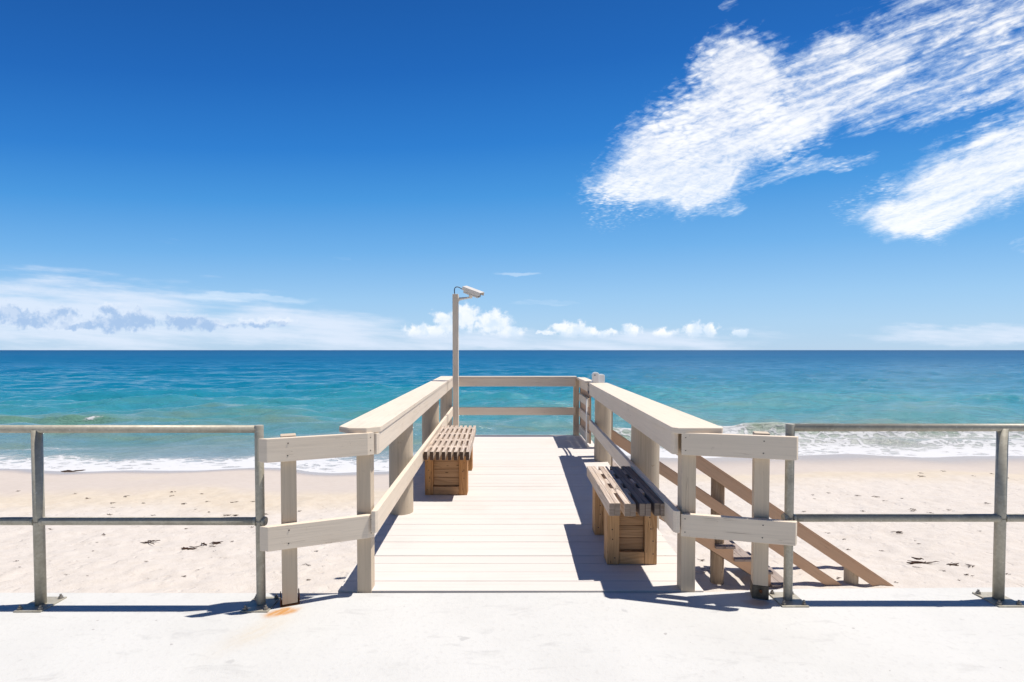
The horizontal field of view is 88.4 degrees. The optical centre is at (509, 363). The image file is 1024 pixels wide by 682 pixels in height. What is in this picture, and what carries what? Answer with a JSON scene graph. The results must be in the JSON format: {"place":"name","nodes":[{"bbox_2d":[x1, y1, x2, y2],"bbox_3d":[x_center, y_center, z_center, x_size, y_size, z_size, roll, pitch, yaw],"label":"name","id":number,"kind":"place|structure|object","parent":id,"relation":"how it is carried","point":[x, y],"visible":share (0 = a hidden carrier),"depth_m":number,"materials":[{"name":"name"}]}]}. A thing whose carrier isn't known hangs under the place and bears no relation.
{"place":"outdoors","nodes":[
{"label":"outdoors","id":0,"kind":"place"},
{"bbox_2d":[0,587,1023,681],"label":"concrete walkway","id":1,"kind":"structure","parent":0,"point":[900,635],"depth_m":2.89,"materials":[{"name":"white concrete"}]},
{"bbox_2d":[0,425,279,612],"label":"pipe railing","id":2,"kind":"object","parent":1,"relation":"on","point":[259,602],"visible":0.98,"depth_m":3.23,"materials":[{"name":"metal"}]},
{"bbox_2d":[258,376,452,606],"bbox_3d":[-1.171,0.866,6.397,0.661,1.114,6.495,0,2,0],"label":"wooden railing","id":3,"kind":"object","parent":1,"relation":"on","point":[369,435],"visible":0.97,"depth_m":3.36,"materials":[{"name":"beige wood"}]},
{"bbox_2d":[589,383,797,599],"bbox_3d":[1.414,0.892,5.514,0.728,1.107,4.583,0,2,0],"label":"wooden railing","id":4,"kind":"object","parent":1,"relation":"on","point":[687,438],"visible":0.98,"depth_m":3.37,"materials":[{"name":"wood"}]},
{"bbox_2d":[591,372,604,382],"bbox_3d":[1.315,0.198,7.820,0.200,0.155,0.115,0,2,0],"label":"fixture housing","id":5,"kind":"object","parent":4,"relation":"on","point":[597,377],"visible":1,"depth_m":7.77,"materials":[{"name":"white plastic"}]},
{"bbox_2d":[769,423,1023,606],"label":"pipe railing","id":6,"kind":"object","parent":1,"relation":"on","point":[1000,517],"visible":0.98,"depth_m":3.29,"materials":[{"name":"metal"}]},
{"bbox_2d":[0,350,1023,472],"bbox_3d":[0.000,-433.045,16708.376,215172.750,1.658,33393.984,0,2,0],"label":"sea water","id":7,"kind":"structure","parent":0,"point":[276,393],"depth_m":50.39,"materials":[{"name":"teal liquid"}]},
{"bbox_2d":[0,454,1023,592],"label":"beach sand","id":8,"kind":"structure","parent":0,"point":[118,556],"depth_m":11.17,"materials":[{"name":"beige sand"}]},
{"bbox_2d":[61,470,82,471],"bbox_3d":[-16.053,3.939,19.364,0.763,0.070,0.250,0,2,-9],"label":"seaweed scrap","id":9,"kind":"object","parent":8,"relation":"on","point":[71,470],"visible":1,"depth_m":19.35,"materials":[{"name":"brown plant"}]},
{"bbox_2d":[140,540,160,543],"bbox_3d":[-6.850,3.396,10.034,0.346,0.030,0.236,0,2,0],"label":"seaweed scrap","id":10,"kind":"object","parent":8,"relation":"on","point":[150,541],"visible":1,"depth_m":10.06,"materials":[{"name":"brown plant"}]},
{"bbox_2d":[182,543,206,549],"bbox_3d":[-5.866,3.400,9.813,0.263,0.042,0.403,1,2,45],"label":"seaweed scrap","id":11,"kind":"object","parent":8,"relation":"on","point":[184,548],"visible":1,"depth_m":9.71,"materials":[{"name":"brown plant"}]},
{"bbox_2d":[338,388,703,592],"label":"pier deck","id":12,"kind":"structure","parent":8,"relation":"on","point":[517,518],"depth_m":4.67,"materials":[{"name":"paint"}]},
{"bbox_2d":[424,425,475,494],"bbox_3d":[-0.679,1.144,6.437,0.526,0.512,1.920,0,2,0],"label":"bench","id":13,"kind":"object","parent":12,"relation":"on","point":[448,455],"visible":1,"depth_m":5.72,"materials":[{"name":"brown wood"}]},
{"bbox_2d":[452,294,458,426],"bbox_3d":[-0.849,0.126,8.350,0.120,2.452,0.112,0,2,0],"label":"camera pole","id":14,"kind":"object","parent":12,"relation":"on","point":[455,305],"visible":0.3,"depth_m":8.31,"materials":[{"name":"metal"}]},
{"bbox_2d":[454,286,483,301],"bbox_3d":[-0.626,-1.112,8.295,0.491,0.262,0.166,1,2,22],"label":"security camera","id":15,"kind":"object","parent":14,"relation":"attached to","point":[471,292],"visible":1,"depth_m":8.26,"materials":[{"name":"paint"}]},
{"bbox_2d":[450,376,578,435],"bbox_3d":[0.033,0.872,9.684,2.489,1.289,0.185,0,2,0],"label":"wooden railing","id":16,"kind":"object","parent":12,"relation":"attached to","point":[573,381],"visible":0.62,"depth_m":9.61,"materials":[{"name":"beige wood"}]},
{"bbox_2d":[577,377,591,447],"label":"gate panel","id":17,"kind":"structure","parent":12,"relation":"on","point":[585,409],"depth_m":8.83,"materials":[{"name":"paint"}]},
{"bbox_2d":[587,466,664,563],"bbox_3d":[0.887,1.199,4.193,0.404,0.519,1.172,0,2,0],"label":"bench","id":18,"kind":"object","parent":12,"relation":"on","point":[628,506],"visible":1,"depth_m":3.88,"materials":[{"name":"brown wood"}]},
{"bbox_2d":[611,411,892,586],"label":"staircase","id":19,"kind":"structure","parent":8,"relation":"on","point":[733,553],"depth_m":7.78,"materials":[{"name":"wood"}]},
{"bbox_2d":[906,557,937,563],"bbox_3d":[6.968,3.334,8.909,0.571,0.042,0.269,0,2,10],"label":"seaweed scrap","id":20,"kind":"object","parent":8,"relation":"on","point":[912,562],"visible":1,"depth_m":8.84,"materials":[{"name":"brown plant"}]},
{"bbox_2d":[0,0,1023,349],"label":"sky","id":21,"kind":"structure","parent":0,"point":[175,174],"materials":[{"name":"blue"}]}
]}

